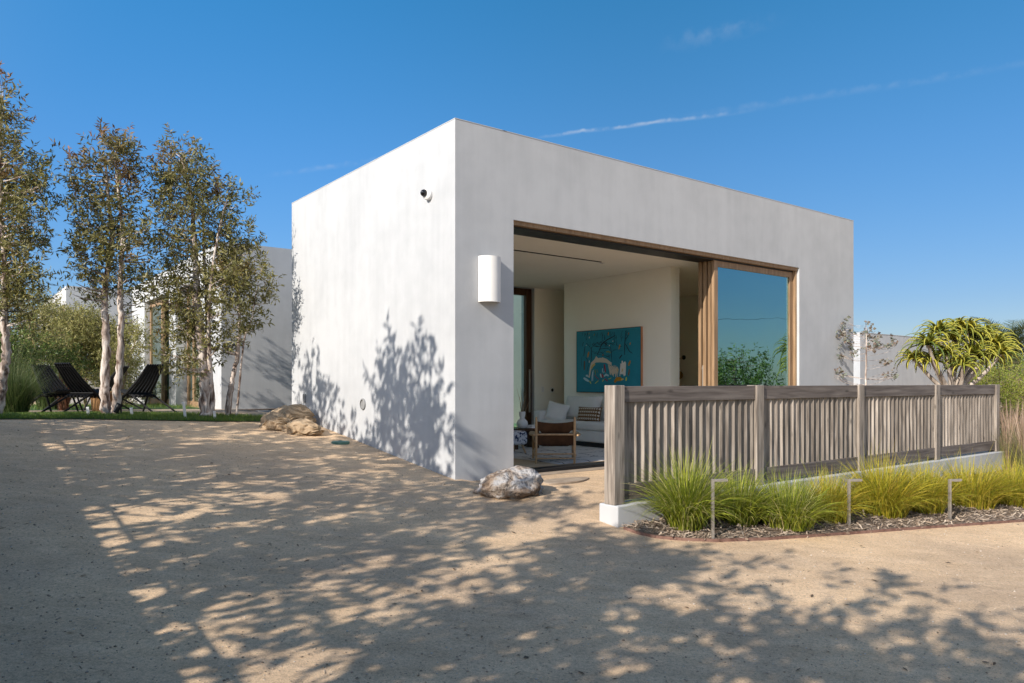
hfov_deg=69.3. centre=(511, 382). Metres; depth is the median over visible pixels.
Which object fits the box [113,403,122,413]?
garden spotlight
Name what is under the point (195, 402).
sliding door
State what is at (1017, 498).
sedge clump
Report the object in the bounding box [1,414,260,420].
lawn
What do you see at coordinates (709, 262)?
sliding door
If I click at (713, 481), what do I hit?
path light
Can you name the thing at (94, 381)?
garden shrub
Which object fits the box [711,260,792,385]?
sliding door
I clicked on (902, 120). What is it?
sky
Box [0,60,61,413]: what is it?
willow tree
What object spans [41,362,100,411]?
stick chair
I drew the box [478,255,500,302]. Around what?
wall sconce
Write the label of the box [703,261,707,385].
sliding door
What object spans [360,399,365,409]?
wall vent
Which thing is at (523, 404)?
dried twigs
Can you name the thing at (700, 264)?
sliding door
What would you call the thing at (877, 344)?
eucalyptus sapling
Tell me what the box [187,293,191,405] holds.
sliding door
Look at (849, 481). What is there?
path light
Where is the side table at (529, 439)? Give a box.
[514,427,538,449]
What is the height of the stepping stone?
0.068 m
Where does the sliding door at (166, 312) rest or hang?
in the wing
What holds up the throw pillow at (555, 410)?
on the sofa
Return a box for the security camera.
[420,188,432,199]
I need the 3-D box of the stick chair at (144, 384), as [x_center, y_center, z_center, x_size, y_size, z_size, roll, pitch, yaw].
[-7.095,0.109,14.349,1.094,0.949,0.595,0,0,25]
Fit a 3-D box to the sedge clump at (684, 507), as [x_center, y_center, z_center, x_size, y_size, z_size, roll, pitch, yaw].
[1.817,0.970,7.587,1.709,1.048,1.674,0,0,0]
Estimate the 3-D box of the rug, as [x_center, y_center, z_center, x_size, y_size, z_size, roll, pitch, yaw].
[0.722,1.187,13.421,3.124,0.020,4.023,0,0,-37]
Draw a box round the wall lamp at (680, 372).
[679,355,685,378]
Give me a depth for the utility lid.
10.97 m
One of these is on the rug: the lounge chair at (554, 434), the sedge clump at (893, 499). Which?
the lounge chair at (554, 434)
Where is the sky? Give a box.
[0,0,1023,389]
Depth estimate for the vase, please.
13.34 m
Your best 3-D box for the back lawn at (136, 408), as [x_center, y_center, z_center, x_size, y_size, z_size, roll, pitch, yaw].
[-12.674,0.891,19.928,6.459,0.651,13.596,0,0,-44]
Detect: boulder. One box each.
[259,411,290,429]
[271,404,316,422]
[281,418,323,434]
[473,465,543,499]
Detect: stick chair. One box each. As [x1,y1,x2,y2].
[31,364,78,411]
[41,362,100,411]
[83,366,142,409]
[121,364,176,412]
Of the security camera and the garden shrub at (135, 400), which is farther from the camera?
the garden shrub at (135, 400)
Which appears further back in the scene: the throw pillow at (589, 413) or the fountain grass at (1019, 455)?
the throw pillow at (589, 413)
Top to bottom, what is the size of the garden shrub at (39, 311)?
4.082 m
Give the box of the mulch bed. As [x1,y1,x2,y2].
[627,470,1023,538]
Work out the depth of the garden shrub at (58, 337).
16.64 m
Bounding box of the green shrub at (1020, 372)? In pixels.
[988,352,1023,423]
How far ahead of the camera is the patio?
14.86 m
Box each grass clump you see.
[0,335,70,392]
[3,363,58,412]
[26,352,85,409]
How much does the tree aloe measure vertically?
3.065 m
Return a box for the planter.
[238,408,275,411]
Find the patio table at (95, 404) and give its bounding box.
[91,391,122,411]
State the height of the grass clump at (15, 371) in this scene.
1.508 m
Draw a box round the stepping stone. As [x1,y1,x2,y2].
[543,477,588,484]
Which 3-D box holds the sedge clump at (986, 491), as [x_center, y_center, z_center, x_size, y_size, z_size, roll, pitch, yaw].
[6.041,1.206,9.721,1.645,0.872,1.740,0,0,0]
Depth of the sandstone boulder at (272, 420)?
11.76 m
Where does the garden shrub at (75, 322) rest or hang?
on the back lawn at (136, 408)
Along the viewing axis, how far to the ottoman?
12.46 m
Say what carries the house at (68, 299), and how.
on the ground at (360, 492)
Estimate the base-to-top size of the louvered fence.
1.225 m
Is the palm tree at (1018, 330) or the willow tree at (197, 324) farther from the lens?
the palm tree at (1018, 330)
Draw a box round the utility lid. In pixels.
[331,440,349,444]
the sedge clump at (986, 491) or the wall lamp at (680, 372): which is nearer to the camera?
the sedge clump at (986, 491)
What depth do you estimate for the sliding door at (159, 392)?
21.61 m
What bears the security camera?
attached to the white house at (402, 331)
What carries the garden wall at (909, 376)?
on the ground at (360, 492)
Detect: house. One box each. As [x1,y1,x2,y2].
[38,286,131,403]
[292,118,853,480]
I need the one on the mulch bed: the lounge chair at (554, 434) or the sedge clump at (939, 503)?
the sedge clump at (939, 503)
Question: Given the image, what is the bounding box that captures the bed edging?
[623,519,1023,541]
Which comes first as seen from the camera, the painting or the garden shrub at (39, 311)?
the painting
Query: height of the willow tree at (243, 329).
3.634 m
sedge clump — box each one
[620,428,763,531]
[704,457,803,526]
[734,457,851,531]
[772,459,879,523]
[818,438,959,518]
[880,448,981,513]
[926,445,1023,509]
[968,442,1023,507]
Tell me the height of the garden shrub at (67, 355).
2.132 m
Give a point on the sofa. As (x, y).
(591, 433)
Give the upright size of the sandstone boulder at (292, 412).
0.328 m
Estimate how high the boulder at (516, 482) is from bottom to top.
0.397 m
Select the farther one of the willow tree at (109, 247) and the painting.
the painting
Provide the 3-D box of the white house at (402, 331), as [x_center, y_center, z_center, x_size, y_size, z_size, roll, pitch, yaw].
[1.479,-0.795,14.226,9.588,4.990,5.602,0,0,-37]
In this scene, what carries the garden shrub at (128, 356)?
on the back lawn at (136, 408)
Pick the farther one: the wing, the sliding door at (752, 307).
the wing
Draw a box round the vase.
[517,411,527,427]
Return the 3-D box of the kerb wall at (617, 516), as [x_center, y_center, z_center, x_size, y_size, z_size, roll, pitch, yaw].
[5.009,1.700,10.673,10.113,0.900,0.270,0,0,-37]
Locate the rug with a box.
[514,445,603,463]
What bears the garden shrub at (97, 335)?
on the back lawn at (136, 408)
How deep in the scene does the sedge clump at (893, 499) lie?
8.69 m
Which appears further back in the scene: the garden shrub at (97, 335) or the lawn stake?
the garden shrub at (97, 335)
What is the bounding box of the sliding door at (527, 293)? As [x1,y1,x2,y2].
[514,288,531,424]
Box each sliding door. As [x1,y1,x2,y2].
[150,298,164,404]
[165,300,168,403]
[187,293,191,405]
[192,296,199,406]
[514,288,531,424]
[698,262,702,385]
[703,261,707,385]
[708,261,710,385]
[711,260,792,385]
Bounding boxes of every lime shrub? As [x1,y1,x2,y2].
[957,360,1023,424]
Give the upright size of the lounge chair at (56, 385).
0.949 m
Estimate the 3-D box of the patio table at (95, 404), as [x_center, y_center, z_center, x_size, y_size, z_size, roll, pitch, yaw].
[-8.207,0.370,14.900,0.740,0.394,0.740,0,0,0]
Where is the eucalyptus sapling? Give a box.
[834,315,898,384]
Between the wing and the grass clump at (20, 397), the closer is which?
the grass clump at (20, 397)
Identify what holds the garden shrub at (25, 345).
on the back lawn at (136, 408)
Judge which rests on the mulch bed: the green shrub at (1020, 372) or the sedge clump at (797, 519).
the sedge clump at (797, 519)
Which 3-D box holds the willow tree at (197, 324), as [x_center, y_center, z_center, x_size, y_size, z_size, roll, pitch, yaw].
[-5.522,-1.887,12.822,2.358,5.205,1.717,0,0,0]
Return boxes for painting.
[576,326,642,392]
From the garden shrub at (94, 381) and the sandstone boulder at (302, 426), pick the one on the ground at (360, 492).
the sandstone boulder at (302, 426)
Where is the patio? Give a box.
[30,409,265,414]
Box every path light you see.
[711,479,727,538]
[847,479,861,526]
[948,479,961,519]
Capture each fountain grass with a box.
[990,404,1023,475]
[996,399,1022,470]
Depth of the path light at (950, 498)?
8.75 m
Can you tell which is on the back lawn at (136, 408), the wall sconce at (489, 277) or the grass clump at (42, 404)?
the grass clump at (42, 404)
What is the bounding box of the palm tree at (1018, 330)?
[972,316,1023,420]
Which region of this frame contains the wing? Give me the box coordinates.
[132,242,520,425]
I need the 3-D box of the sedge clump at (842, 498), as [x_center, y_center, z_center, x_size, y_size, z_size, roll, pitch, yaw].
[3.516,1.161,8.388,1.377,0.806,1.399,0,0,0]
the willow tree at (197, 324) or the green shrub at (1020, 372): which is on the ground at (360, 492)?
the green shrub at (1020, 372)
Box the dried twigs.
[517,387,530,411]
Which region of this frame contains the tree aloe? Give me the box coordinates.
[894,316,1023,384]
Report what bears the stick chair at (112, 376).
on the patio
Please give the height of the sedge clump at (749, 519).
0.762 m
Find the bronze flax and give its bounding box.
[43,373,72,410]
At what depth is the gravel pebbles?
5.07 m
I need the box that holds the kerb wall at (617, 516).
[600,451,1004,527]
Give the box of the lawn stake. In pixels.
[182,402,186,417]
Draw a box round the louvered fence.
[604,384,999,504]
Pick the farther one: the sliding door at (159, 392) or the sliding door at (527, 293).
the sliding door at (159, 392)
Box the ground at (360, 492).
[0,402,1023,682]
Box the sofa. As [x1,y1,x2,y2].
[534,396,603,447]
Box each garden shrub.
[0,264,87,374]
[0,265,64,405]
[0,315,57,377]
[9,298,111,375]
[17,327,96,399]
[47,302,149,386]
[75,358,132,405]
[87,316,155,403]
[123,369,154,404]
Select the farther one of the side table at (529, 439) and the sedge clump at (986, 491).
the side table at (529, 439)
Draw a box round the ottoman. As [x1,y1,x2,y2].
[514,430,526,452]
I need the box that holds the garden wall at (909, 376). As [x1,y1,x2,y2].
[854,332,989,384]
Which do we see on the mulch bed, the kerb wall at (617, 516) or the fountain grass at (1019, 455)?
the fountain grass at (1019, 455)
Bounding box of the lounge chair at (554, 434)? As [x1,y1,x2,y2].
[529,417,579,463]
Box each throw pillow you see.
[544,400,569,418]
[576,407,602,420]
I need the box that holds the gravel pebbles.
[0,420,1023,682]
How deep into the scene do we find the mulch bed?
8.11 m
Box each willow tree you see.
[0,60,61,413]
[45,117,182,413]
[130,122,263,416]
[197,217,285,414]

